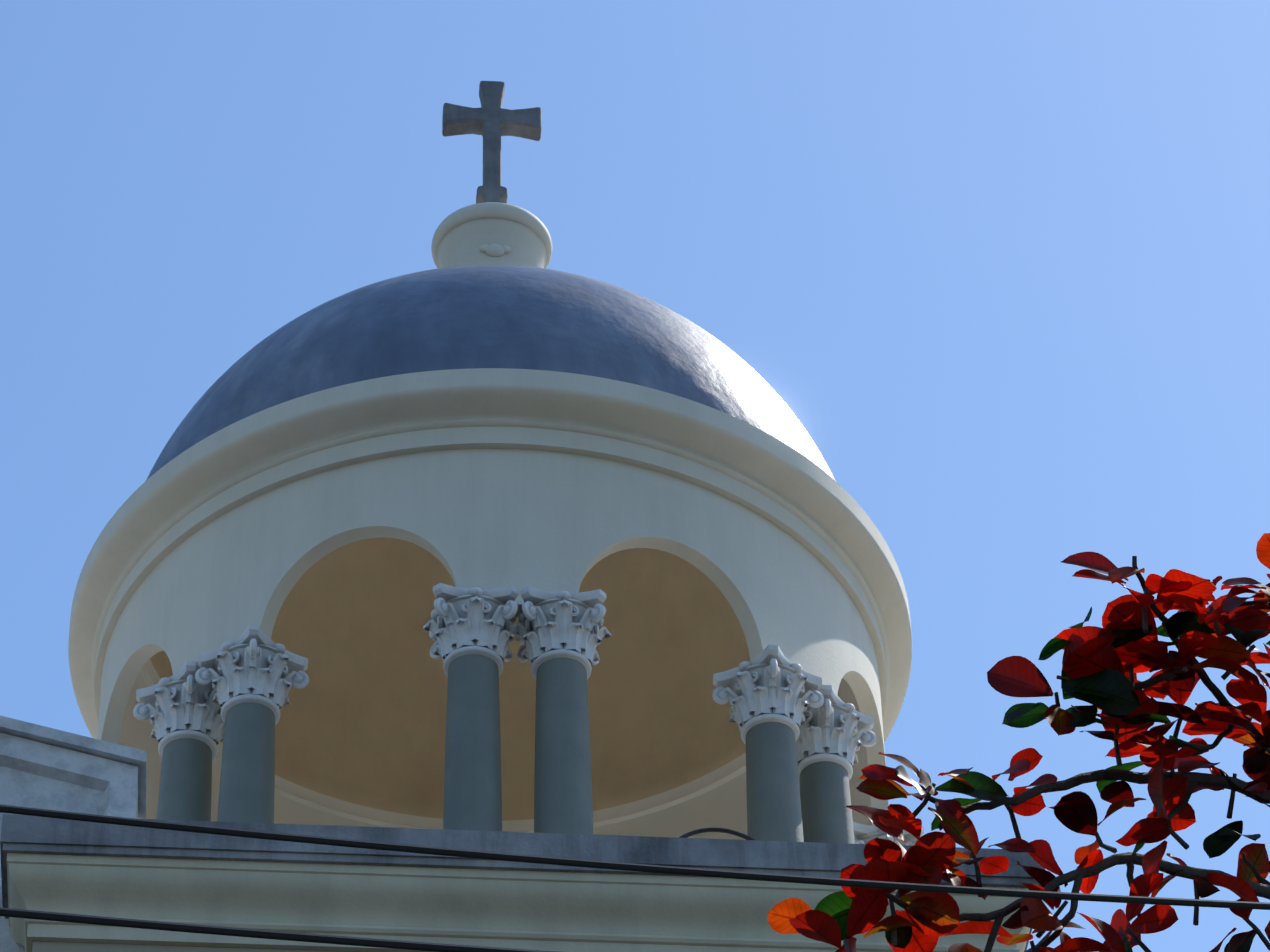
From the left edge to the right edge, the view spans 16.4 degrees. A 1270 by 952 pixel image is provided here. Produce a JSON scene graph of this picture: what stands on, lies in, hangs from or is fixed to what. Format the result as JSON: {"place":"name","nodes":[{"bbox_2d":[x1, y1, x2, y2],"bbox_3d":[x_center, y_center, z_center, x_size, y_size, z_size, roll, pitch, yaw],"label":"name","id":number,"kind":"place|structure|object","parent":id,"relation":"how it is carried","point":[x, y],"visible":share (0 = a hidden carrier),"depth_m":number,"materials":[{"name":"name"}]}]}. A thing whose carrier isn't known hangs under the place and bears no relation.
{"place":"outdoors","nodes":[
{"label":"outdoors","id":0,"kind":"place"},
{"bbox_2d":[133,661,224,820],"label":"column","id":1,"kind":"structure","parent":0,"point":[180,709],"depth_m":17.65,"materials":[{"name":"grey stone"}]},
{"bbox_2d":[195,625,308,823],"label":"column","id":2,"kind":"structure","parent":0,"point":[253,674],"depth_m":17.46,"materials":[{"name":"grey stone"}]},
{"bbox_2d":[422,583,519,830],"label":"column","id":3,"kind":"structure","parent":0,"point":[472,632],"depth_m":17.16,"materials":[{"name":"grey stone"}]},
{"bbox_2d":[122,537,859,839],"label":"tempietto inner ceiling","id":4,"kind":"structure","parent":0,"point":[360,729],"depth_m":20.91,"materials":[{"name":"beige paint"}]},
{"bbox_2d":[97,448,888,825],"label":"arcade wall","id":5,"kind":"structure","parent":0,"point":[491,518],"depth_m":18.02,"materials":[{"name":"white paint"}]},
{"bbox_2d":[68,265,911,742],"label":"dome","id":6,"kind":"structure","parent":5,"relation":"on","point":[490,357],"depth_m":18.54,"materials":[{"name":"paint"}]},
{"bbox_2d":[431,202,551,268],"bbox_3d":[-0.678,-0.816,20.889,0.720,0.907,0.720,2,-41,-5],"label":"lantern pedestal","id":7,"kind":"object","parent":6,"relation":"on","point":[491,233],"visible":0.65,"depth_m":20.90,"materials":[{"name":"beige paint"}]},
{"bbox_2d":[442,81,541,203],"bbox_3d":[-0.698,-1.541,21.520,0.484,1.020,0.104,2,-41,-5],"label":"cross","id":8,"kind":"object","parent":7,"relation":"on","point":[491,121],"visible":0.9,"depth_m":21.64,"materials":[{"name":"concrete"}]},
{"bbox_2d":[515,586,611,834],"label":"column","id":9,"kind":"structure","parent":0,"point":[560,636],"depth_m":17.18,"materials":[{"name":"grey stone"}]},
{"bbox_2d":[0,0,1269,951],"label":"sky","id":10,"kind":"structure","parent":0,"point":[1004,265],"materials":[{"name":"blue"}]},
{"bbox_2d":[712,645,823,841],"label":"column","id":11,"kind":"structure","parent":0,"point":[765,689],"depth_m":17.63,"materials":[{"name":"grey stone"}]},
{"bbox_2d":[796,685,876,843],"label":"column","id":12,"kind":"structure","parent":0,"point":[828,745],"depth_m":17.84,"materials":[{"name":"grey stone"}]},
{"bbox_2d":[853,822,923,845],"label":"column","id":13,"kind":"structure","parent":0,"point":[864,834],"depth_m":18.64,"materials":[{"name":"white stone"}]},
{"bbox_2d":[767,533,1269,951],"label":"almond tree","id":14,"kind":"object","parent":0,"point":[1096,661],"depth_m":10.36,"materials":[{"name":"red plant"}]},
{"label":"ground","id":15,"kind":"structure","parent":0,"visible":0},
{"bbox_3d":[-1.062,11.903,19.081,18.000,10.500,18.000,2,-41,-5],"label":"church","id":16,"kind":"object","parent":15,"relation":"on","visible":0},
{"bbox_2d":[0,716,146,951],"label":"parapet wall","id":17,"kind":"structure","parent":16,"relation":"on","point":[44,767],"depth_m":16.41,"materials":[{"name":"grey concrete"}]},
{"bbox_2d":[0,814,1044,951],"bbox_3d":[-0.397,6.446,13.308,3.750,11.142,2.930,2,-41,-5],"label":"cornice","id":18,"kind":"structure","parent":16,"relation":"part of","point":[91,868],"depth_m":15.72,"materials":[{"name":"concrete"}]},
{"bbox_2d":[679,828,754,839],"bbox_3d":[0.296,1.307,15.989,0.312,0.097,0.046,2,-41,-5],"label":"cable loop","id":19,"kind":"object","parent":18,"relation":"on","point":[722,830],"visible":0.81,"depth_m":16.01,"materials":[{"name":"black rubber"}]},
{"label":"utility poles","id":20,"kind":"object","parent":15,"relation":"on","visible":0},
{"bbox_2d":[0,805,1269,951],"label":"overhead wires","id":21,"kind":"object","parent":20,"relation":"attached to","point":[215,930],"visible":1,"depth_m":8.52,"materials":[{"name":"black rubber"}]}
]}

